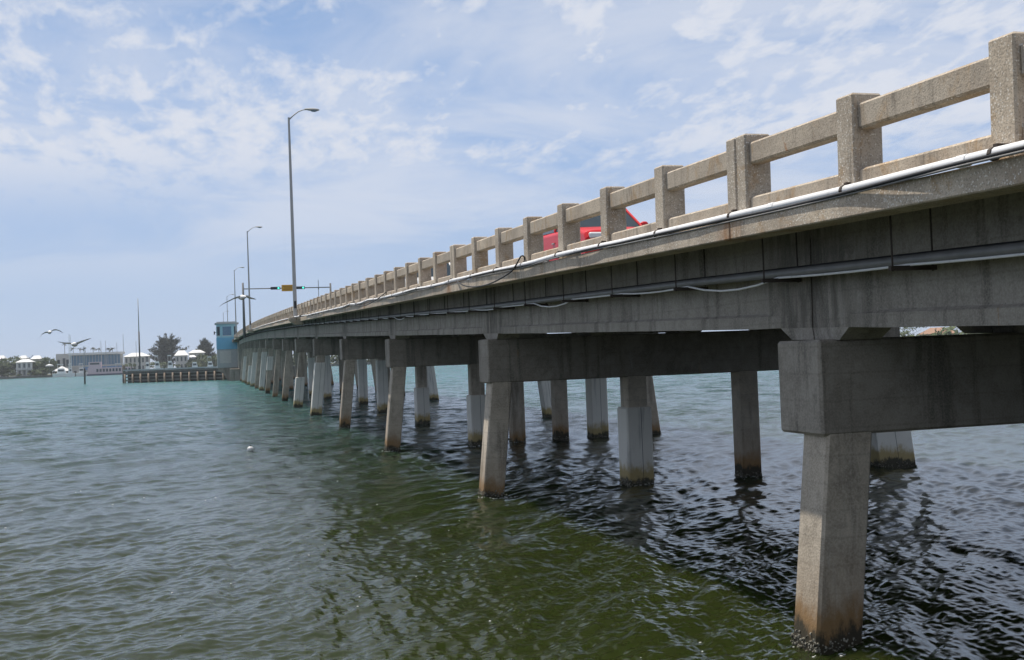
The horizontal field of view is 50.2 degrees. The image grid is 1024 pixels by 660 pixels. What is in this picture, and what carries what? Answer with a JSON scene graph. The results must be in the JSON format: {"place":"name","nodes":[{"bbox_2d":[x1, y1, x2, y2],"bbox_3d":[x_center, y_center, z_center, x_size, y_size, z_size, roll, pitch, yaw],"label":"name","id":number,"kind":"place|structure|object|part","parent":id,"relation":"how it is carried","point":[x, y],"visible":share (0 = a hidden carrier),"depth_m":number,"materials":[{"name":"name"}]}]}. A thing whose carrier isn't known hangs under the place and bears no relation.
{"place":"outdoors","nodes":[
{"label":"outdoors","id":0,"kind":"place"},
{"bbox_2d":[31,355,41,362],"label":"white house","id":1,"kind":"structure","parent":0,"point":[37,358],"depth_m":783.60,"materials":[{"name":"white"}]},
{"bbox_2d":[39,329,62,339],"bbox_3d":[-18.039,0.179,42.724,0.871,0.416,0.504,-2,-1,-16],"label":"gull","id":2,"kind":"object","parent":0,"point":[49,332],"visible":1,"depth_m":42.69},
{"bbox_2d":[60,338,90,346],"bbox_3d":[-13.439,0.389,33.617,0.955,0.258,0.482,-1,-1,-29],"label":"gull","id":3,"kind":"object","parent":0,"point":[74,344],"visible":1,"depth_m":33.58,"materials":[{"name":"white"}]},
{"bbox_2d":[56,351,124,373],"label":"long building","id":4,"kind":"structure","parent":0,"point":[110,359],"depth_m":786.19,"materials":[{"name":"grey glass"}]},
{"bbox_2d":[102,355,104,364],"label":"window","id":5,"kind":"structure","parent":4,"relation":"in","point":[103,356],"depth_m":789.46,"materials":[{"name":"blue glass"}]},
{"bbox_2d":[111,354,113,363],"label":"window","id":6,"kind":"structure","parent":4,"relation":"in","point":[112,355],"depth_m":791.00,"materials":[{"name":"blue glass"}]},
{"bbox_2d":[124,353,149,370],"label":"white house","id":7,"kind":"structure","parent":0,"point":[130,358],"depth_m":786.65,"materials":[{"name":"white paint"}]},
{"bbox_2d":[219,295,254,306],"bbox_3d":[-7.368,-0.785,29.320,0.841,0.293,0.546,-3,-1,15],"label":"gull","id":8,"kind":"object","parent":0,"point":[241,297],"visible":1,"depth_m":29.14,"materials":[{"name":"white"}]},
{"bbox_2d":[5,445,1013,657],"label":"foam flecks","id":9,"kind":"object","parent":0,"point":[640,657],"visible":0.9,"depth_m":16.30,"materials":[{"name":"white liquid"}]},
{"bbox_2d":[0,362,1023,659],"bbox_3d":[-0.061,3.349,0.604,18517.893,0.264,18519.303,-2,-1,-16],"label":"water","id":10,"kind":"structure","parent":0,"point":[572,548],"depth_m":20.38,"materials":[{"name":"green liquid"}]},
{"bbox_2d":[52,364,65,376],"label":"motor boat","id":11,"kind":"object","parent":10,"relation":"on","point":[61,372],"visible":0.87,"depth_m":737.62,"materials":[{"name":"white paint"}]},
{"bbox_2d":[66,339,74,376],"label":"sailboat","id":12,"kind":"object","parent":10,"relation":"on","point":[69,374],"visible":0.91,"depth_m":734.40,"materials":[{"name":"white paint"}]},
{"bbox_2d":[76,363,87,375],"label":"motor boat","id":13,"kind":"object","parent":10,"relation":"on","point":[81,372],"visible":0.73,"depth_m":742.53,"materials":[{"name":"white paint"}]},
{"bbox_2d":[84,355,85,383],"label":"channel marker","id":14,"kind":"object","parent":10,"relation":"in","point":[84,371],"visible":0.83,"depth_m":280.56,"materials":[{"name":"brown wood"}]},
{"bbox_2d":[87,362,133,375],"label":"excursion boat","id":15,"kind":"object","parent":10,"relation":"on","point":[95,368],"visible":0.86,"depth_m":739.69,"materials":[{"name":"white"}]},
{"bbox_2d":[138,307,140,370],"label":"tall mast","id":16,"kind":"object","parent":10,"relation":"in","point":[139,342],"visible":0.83,"depth_m":303.28,"materials":[{"name":"metal"}]},
{"bbox_2d":[153,355,159,368],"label":"motor boat","id":17,"kind":"object","parent":10,"relation":"on","point":[157,365],"visible":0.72,"depth_m":752.99,"materials":[{"name":"white paint"}]},
{"bbox_2d":[166,355,175,369],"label":"motor boat","id":18,"kind":"object","parent":10,"relation":"on","point":[170,364],"visible":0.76,"depth_m":755.28,"materials":[{"name":"white paint"}]},
{"bbox_2d":[122,365,226,382],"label":"fender wall","id":19,"kind":"structure","parent":10,"relation":"in","point":[177,374],"depth_m":263.18,"materials":[{"name":"grey wood"}]},
{"bbox_2d":[192,357,197,368],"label":"motor boat","id":20,"kind":"object","parent":10,"relation":"on","point":[194,364],"visible":0.48,"depth_m":761.45,"materials":[{"name":"white plastic"}]},
{"bbox_2d":[244,342,267,383],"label":"bridge pier","id":21,"kind":"structure","parent":10,"relation":"in","point":[247,359],"depth_m":195.21,"materials":[{"name":"concrete"}]},
{"bbox_2d":[238,330,245,342],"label":"bridge span","id":22,"kind":"object","parent":21,"relation":"on","point":[244,339],"visible":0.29,"depth_m":203.03,"materials":[{"name":"concrete"}]},
{"bbox_2d":[234,267,244,338],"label":"street lamp","id":23,"kind":"object","parent":22,"relation":"attached to","point":[236,337],"visible":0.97,"depth_m":207.66,"materials":[{"name":"metal"}]},
{"bbox_2d":[230,339,295,380],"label":"bascule pier","id":24,"kind":"structure","parent":10,"relation":"in","point":[235,374],"depth_m":238.31,"materials":[{"name":"concrete"}]},
{"bbox_2d":[214,321,238,380],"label":"control cabin","id":25,"kind":"object","parent":24,"relation":"on","point":[227,353],"visible":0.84,"depth_m":242.48,"materials":[{"name":"blue paint"}]},
{"bbox_2d":[253,320,283,339],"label":"bridge span","id":26,"kind":"object","parent":24,"relation":"on","point":[263,334],"visible":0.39,"depth_m":133.00,"materials":[{"name":"concrete"}]},
{"bbox_2d":[240,344,294,380],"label":"bridge pier","id":27,"kind":"structure","parent":10,"relation":"in","point":[243,351],"depth_m":223.48,"materials":[{"name":"concrete"}]},
{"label":"bridge span","id":28,"kind":"object","parent":27,"relation":"on","visible":0},
{"bbox_2d":[238,208,1023,340],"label":"utility duct","id":29,"kind":"object","parent":28,"relation":"hanging from","point":[923,260],"visible":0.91,"depth_m":12.67,"materials":[{"name":"grey metal"}]},
{"bbox_2d":[242,343,294,381],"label":"bridge pier","id":30,"kind":"structure","parent":10,"relation":"in","point":[244,365],"depth_m":209.25,"materials":[{"name":"concrete"}]},
{"bbox_2d":[250,341,296,386],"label":"bridge pier","id":31,"kind":"structure","parent":10,"relation":"in","point":[253,370],"depth_m":166.97,"materials":[{"name":"concrete"}]},
{"bbox_2d":[247,342,307,384],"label":"bridge pier","id":32,"kind":"structure","parent":10,"relation":"in","point":[250,365],"depth_m":181.11,"materials":[{"name":"concrete"}]},
{"bbox_2d":[240,328,260,341],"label":"bridge span","id":33,"kind":"object","parent":32,"relation":"on","point":[241,332],"visible":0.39,"depth_m":187.91,"materials":[{"name":"concrete"}]},
{"bbox_2d":[255,340,333,387],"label":"bridge pier","id":34,"kind":"structure","parent":10,"relation":"in","point":[259,363],"depth_m":153.74,"materials":[{"name":"concrete"}]},
{"bbox_2d":[246,325,273,340],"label":"bridge span","id":35,"kind":"object","parent":34,"relation":"on","point":[253,336],"visible":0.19,"depth_m":160.90,"materials":[{"name":"concrete"}]},
{"bbox_2d":[242,283,331,337],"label":"signal gantry","id":36,"kind":"object","parent":35,"relation":"on","point":[287,288],"visible":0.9,"depth_m":161.46,"materials":[{"name":"metal"}]},
{"bbox_2d":[259,340,338,390],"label":"bridge pier","id":37,"kind":"structure","parent":10,"relation":"in","point":[263,367],"depth_m":138.81,"materials":[{"name":"concrete"}]},
{"bbox_2d":[251,323,274,339],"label":"bridge span","id":38,"kind":"object","parent":37,"relation":"on","point":[258,336],"visible":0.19,"depth_m":145.07,"materials":[{"name":"concrete"}]},
{"bbox_2d":[247,226,261,332],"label":"street lamp","id":39,"kind":"object","parent":38,"relation":"attached to","point":[249,330],"visible":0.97,"depth_m":139.57,"materials":[{"name":"metal"}]},
{"bbox_2d":[265,339,357,392],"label":"bridge pier","id":40,"kind":"structure","parent":10,"relation":"in","point":[269,346],"depth_m":124.73,"materials":[{"name":"concrete"}]},
{"bbox_2d":[272,337,375,396],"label":"bridge pier","id":41,"kind":"structure","parent":10,"relation":"in","point":[277,344],"depth_m":111.38,"materials":[{"name":"concrete"}]},
{"bbox_2d":[258,317,296,338],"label":"bridge span","id":42,"kind":"object","parent":41,"relation":"on","point":[270,334],"visible":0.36,"depth_m":118.74,"materials":[{"name":"concrete"}]},
{"bbox_2d":[282,337,404,400],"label":"bridge pier","id":43,"kind":"structure","parent":10,"relation":"in","point":[288,346],"depth_m":96.64,"materials":[{"name":"concrete"}]},
{"bbox_2d":[264,314,311,338],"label":"bridge span","id":44,"kind":"object","parent":43,"relation":"on","point":[279,334],"visible":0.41,"depth_m":104.38,"materials":[{"name":"concrete"}]},
{"bbox_2d":[293,336,438,407],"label":"bridge pier","id":45,"kind":"structure","parent":10,"relation":"in","point":[303,347],"depth_m":83.50,"materials":[{"name":"concrete"}]},
{"bbox_2d":[273,310,329,338],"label":"bridge span","id":46,"kind":"object","parent":45,"relation":"on","point":[290,333],"visible":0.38,"depth_m":89.84,"materials":[{"name":"concrete"}]},
{"bbox_2d":[310,336,428,415],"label":"bridge pier","id":47,"kind":"structure","parent":10,"relation":"in","point":[322,348],"depth_m":68.51,"materials":[{"name":"concrete"}]},
{"bbox_2d":[284,303,342,338],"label":"bridge span","id":48,"kind":"object","parent":47,"relation":"on","point":[304,332],"visible":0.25,"depth_m":76.47,"materials":[{"name":"concrete"}]},
{"bbox_2d":[338,333,551,427],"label":"bridge pier","id":49,"kind":"structure","parent":10,"relation":"in","point":[352,351],"depth_m":54.64,"materials":[{"name":"concrete"}]},
{"bbox_2d":[300,295,438,338],"bbox_3d":[-5.553,-0.795,63.084,12.030,2.289,14.614,-2,0,-16],"label":"bridge span","id":50,"kind":"object","parent":49,"relation":"on","point":[314,305],"visible":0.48,"depth_m":61.08,"materials":[{"name":"concrete"}]},
{"bbox_2d":[288,108,318,324],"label":"street lamp","id":51,"kind":"object","parent":50,"relation":"on","point":[294,320],"visible":0.88,"depth_m":68.37,"materials":[{"name":"metal"}]},
{"bbox_2d":[384,333,661,451],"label":"bridge pier","id":52,"kind":"structure","parent":10,"relation":"in","point":[401,355],"depth_m":40.92,"materials":[{"name":"concrete"}]},
{"bbox_2d":[324,279,575,338],"bbox_3d":[-1.621,-0.908,48.987,12.030,2.289,14.614,-2,0,-16],"label":"bridge span","id":53,"kind":"object","parent":52,"relation":"on","point":[352,293],"visible":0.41,"depth_m":46.33,"materials":[{"name":"concrete"}]},
{"bbox_2d":[405,262,449,286],"bbox_3d":[-3.385,-1.952,45.197,2.270,1.645,4.805,-2,0,-16],"label":"white car","id":54,"kind":"object","parent":53,"relation":"on","point":[448,269],"visible":0.04,"depth_m":44.13,"materials":[{"name":"paint"}]},
{"bbox_3d":[-3.525,-2.430,45.642,1.690,0.620,3.800,-2,0,-16],"label":"window glass","id":55,"kind":"part","parent":54,"relation":"part of","materials":[{"name":"grey glass"}]},
{"bbox_2d":[478,327,916,496],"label":"bridge pier","id":56,"kind":"structure","parent":10,"relation":"in","point":[633,361],"depth_m":26.98,"materials":[{"name":"concrete"}]},
{"bbox_2d":[364,245,757,338],"bbox_3d":[2.311,-1.019,34.892,12.030,2.289,14.614,-2,0,-16],"label":"bridge span","id":57,"kind":"object","parent":56,"relation":"on","point":[468,324],"visible":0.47,"depth_m":31.77,"materials":[{"name":"concrete"}]},
{"bbox_2d":[778,332,1023,654],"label":"bridge pier","id":58,"kind":"structure","parent":10,"relation":"in","point":[841,401],"depth_m":12.09,"materials":[{"name":"concrete"}]},
{"bbox_2d":[449,137,992,339],"bbox_3d":[6.243,-1.131,20.796,12.030,2.289,14.614,-2,0,-16],"label":"bridge span","id":59,"kind":"object","parent":58,"relation":"on","point":[786,308],"visible":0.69,"depth_m":16.02,"materials":[{"name":"concrete"}]},
{"bbox_2d":[456,255,524,287],"bbox_3d":[-0.606,-1.089,22.829,0.222,0.407,5.585,-2,-1,-16],"label":"loose cable","id":60,"kind":"object","parent":59,"relation":"hanging from","point":[497,279],"visible":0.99,"depth_m":21.38,"materials":[{"name":"black rubber"}]},
{"bbox_2d":[543,209,647,261],"bbox_3d":[1.976,-2.082,25.978,2.220,1.595,3.840,-2,0,-16],"label":"red car","id":61,"kind":"object","parent":59,"relation":"on","point":[590,228],"visible":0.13,"depth_m":25.30,"materials":[{"name":"paint"}]},
{"bbox_3d":[1.844,-2.606,26.392,1.640,0.500,2.720,-2,0,-16],"label":"window glass","id":62,"kind":"part","parent":61,"relation":"part of","materials":[{"name":"glass"}]},
{"bbox_3d":[12.325,2.450,-0.390,11.497,5.210,0.912,-2,-1,-16],"label":"bridge pier","id":63,"kind":"object","parent":10,"relation":"in","visible":0},
{"bbox_2d":[730,31,1023,339],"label":"bridge span","id":64,"kind":"object","parent":63,"relation":"on","point":[979,204],"visible":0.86,"depth_m":10.01,"materials":[{"name":"concrete"}]},
{"bbox_2d":[234,140,1023,338],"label":"white conduit","id":65,"kind":"object","parent":64,"relation":"attached to","point":[996,151],"visible":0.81,"depth_m":11.04,"materials":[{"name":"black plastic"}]},
{"bbox_2d":[354,292,386,306],"bbox_3d":[-5.238,-1.062,39.287,0.212,0.423,8.005,-2,-1,-16],"label":"loose cable","id":66,"kind":"object","parent":65,"relation":"hanging from","point":[371,302],"visible":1,"depth_m":37.53,"materials":[{"name":"black rubber"}]},
{"bbox_2d":[0,0,1023,370],"label":"sky","id":67,"kind":"structure","parent":0,"point":[142,142],"materials":[{"name":"blue"}]},
{"bbox_3d":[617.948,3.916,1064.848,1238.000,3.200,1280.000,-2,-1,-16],"label":"far bank","id":68,"kind":"structure","parent":0,"visible":0},
{"bbox_2d":[0,362,370,378],"bbox_3d":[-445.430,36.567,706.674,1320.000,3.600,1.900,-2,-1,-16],"label":"seawall","id":69,"kind":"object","parent":68,"relation":"on","point":[43,376],"depth_m":739.83,"materials":[{"name":"concrete"}]},
{"bbox_2d":[293,326,982,364],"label":"treeline","id":70,"kind":"object","parent":68,"relation":"on","point":[947,331],"visible":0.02,"depth_m":447.21,"materials":[{"name":"green plant"}]},
{"bbox_2d":[900,327,929,335],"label":"leafy tree","id":71,"kind":"object","parent":68,"relation":"on","point":[904,333],"visible":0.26,"depth_m":509.90,"materials":[{"name":"green plant"}]},
{"bbox_2d":[919,327,954,335],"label":"waterfront house","id":72,"kind":"structure","parent":68,"relation":"on","point":[929,331],"depth_m":514.88,"materials":[{"name":"tile"}]},
{"bbox_3d":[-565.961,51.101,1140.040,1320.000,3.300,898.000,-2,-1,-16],"label":"shore land","id":73,"kind":"structure","parent":0,"visible":0},
{"bbox_2d":[0,364,10,376],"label":"leafy tree","id":74,"kind":"object","parent":73,"relation":"on","point":[2,373],"visible":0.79,"depth_m":755.81,"materials":[{"name":"green plant"}]},
{"bbox_2d":[0,355,21,376],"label":"leafy tree","id":75,"kind":"object","parent":73,"relation":"on","point":[7,364],"visible":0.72,"depth_m":756.22,"materials":[{"name":"green plant"}]},
{"bbox_2d":[3,369,21,375],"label":"bush","id":76,"kind":"object","parent":73,"relation":"on","point":[12,372],"visible":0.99,"depth_m":743.51,"materials":[{"name":"green plant"}]},
{"bbox_2d":[16,359,34,375],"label":"white house","id":77,"kind":"structure","parent":73,"relation":"on","point":[23,366],"depth_m":751.07,"materials":[{"name":"white paint"}]},
{"bbox_2d":[27,369,41,375],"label":"bush","id":78,"kind":"object","parent":73,"relation":"on","point":[33,371],"visible":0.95,"depth_m":747.23,"materials":[{"name":"green plant"}]},
{"bbox_2d":[32,361,42,373],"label":"leafy tree","id":79,"kind":"object","parent":73,"relation":"on","point":[35,365],"visible":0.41,"depth_m":760.25,"materials":[{"name":"green plant"}]},
{"bbox_2d":[31,368,56,374],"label":"bush","id":80,"kind":"object","parent":73,"relation":"on","point":[46,371],"visible":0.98,"depth_m":751.04,"materials":[{"name":"green plant"}]},
{"bbox_2d":[35,357,57,373],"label":"leafy tree","id":81,"kind":"object","parent":73,"relation":"on","point":[44,360],"visible":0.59,"depth_m":763.18,"materials":[{"name":"green plant"}]},
{"bbox_2d":[44,362,59,374],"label":"leafy tree","id":82,"kind":"object","parent":73,"relation":"on","point":[53,366],"visible":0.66,"depth_m":764.95,"materials":[{"name":"green plant"}]},
{"bbox_2d":[123,363,135,369],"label":"bush","id":83,"kind":"object","parent":73,"relation":"on","point":[130,365],"visible":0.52,"depth_m":763.61,"materials":[{"name":"green plant"}]},
{"bbox_2d":[144,362,164,367],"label":"bush","id":84,"kind":"object","parent":73,"relation":"on","point":[151,364],"visible":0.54,"depth_m":768.90,"materials":[{"name":"green plant"}]},
{"bbox_2d":[148,332,186,363],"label":"pine tree","id":85,"kind":"object","parent":73,"relation":"on","point":[166,346],"visible":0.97,"depth_m":817.92,"materials":[{"name":"green plant"}]},
{"bbox_2d":[160,361,180,367],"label":"bush","id":86,"kind":"object","parent":73,"relation":"on","point":[165,365],"visible":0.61,"depth_m":769.34,"materials":[{"name":"green plant"}]},
{"bbox_2d":[174,350,187,367],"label":"white house","id":87,"kind":"structure","parent":73,"relation":"on","point":[181,356],"depth_m":783.17,"materials":[{"name":"white paint"}]},
{"bbox_2d":[184,360,204,366],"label":"bush","id":88,"kind":"object","parent":73,"relation":"on","point":[189,364],"visible":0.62,"depth_m":775.01,"materials":[{"name":"green plant"}]},
{"bbox_2d":[189,350,205,358],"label":"white house","id":89,"kind":"structure","parent":73,"relation":"on","point":[195,352],"depth_m":816.83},
{"bbox_2d":[196,354,208,366],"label":"leafy tree","id":90,"kind":"object","parent":73,"relation":"on","point":[199,356],"visible":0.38,"depth_m":792.47,"materials":[{"name":"green plant"}]},
{"bbox_2d":[195,337,216,357],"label":"pine tree","id":91,"kind":"object","parent":73,"relation":"on","point":[206,345],"visible":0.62,"depth_m":825.61,"materials":[{"name":"green plant"}]},
{"bbox_2d":[197,359,216,366],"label":"bush","id":92,"kind":"object","parent":73,"relation":"on","point":[206,364],"visible":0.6,"depth_m":776.12,"materials":[{"name":"green plant"}]},
{"bbox_2d":[207,356,216,365],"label":"bush","id":93,"kind":"object","parent":73,"relation":"on","point":[212,358],"visible":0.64,"depth_m":777.80,"materials":[{"name":"green plant"}]}
]}

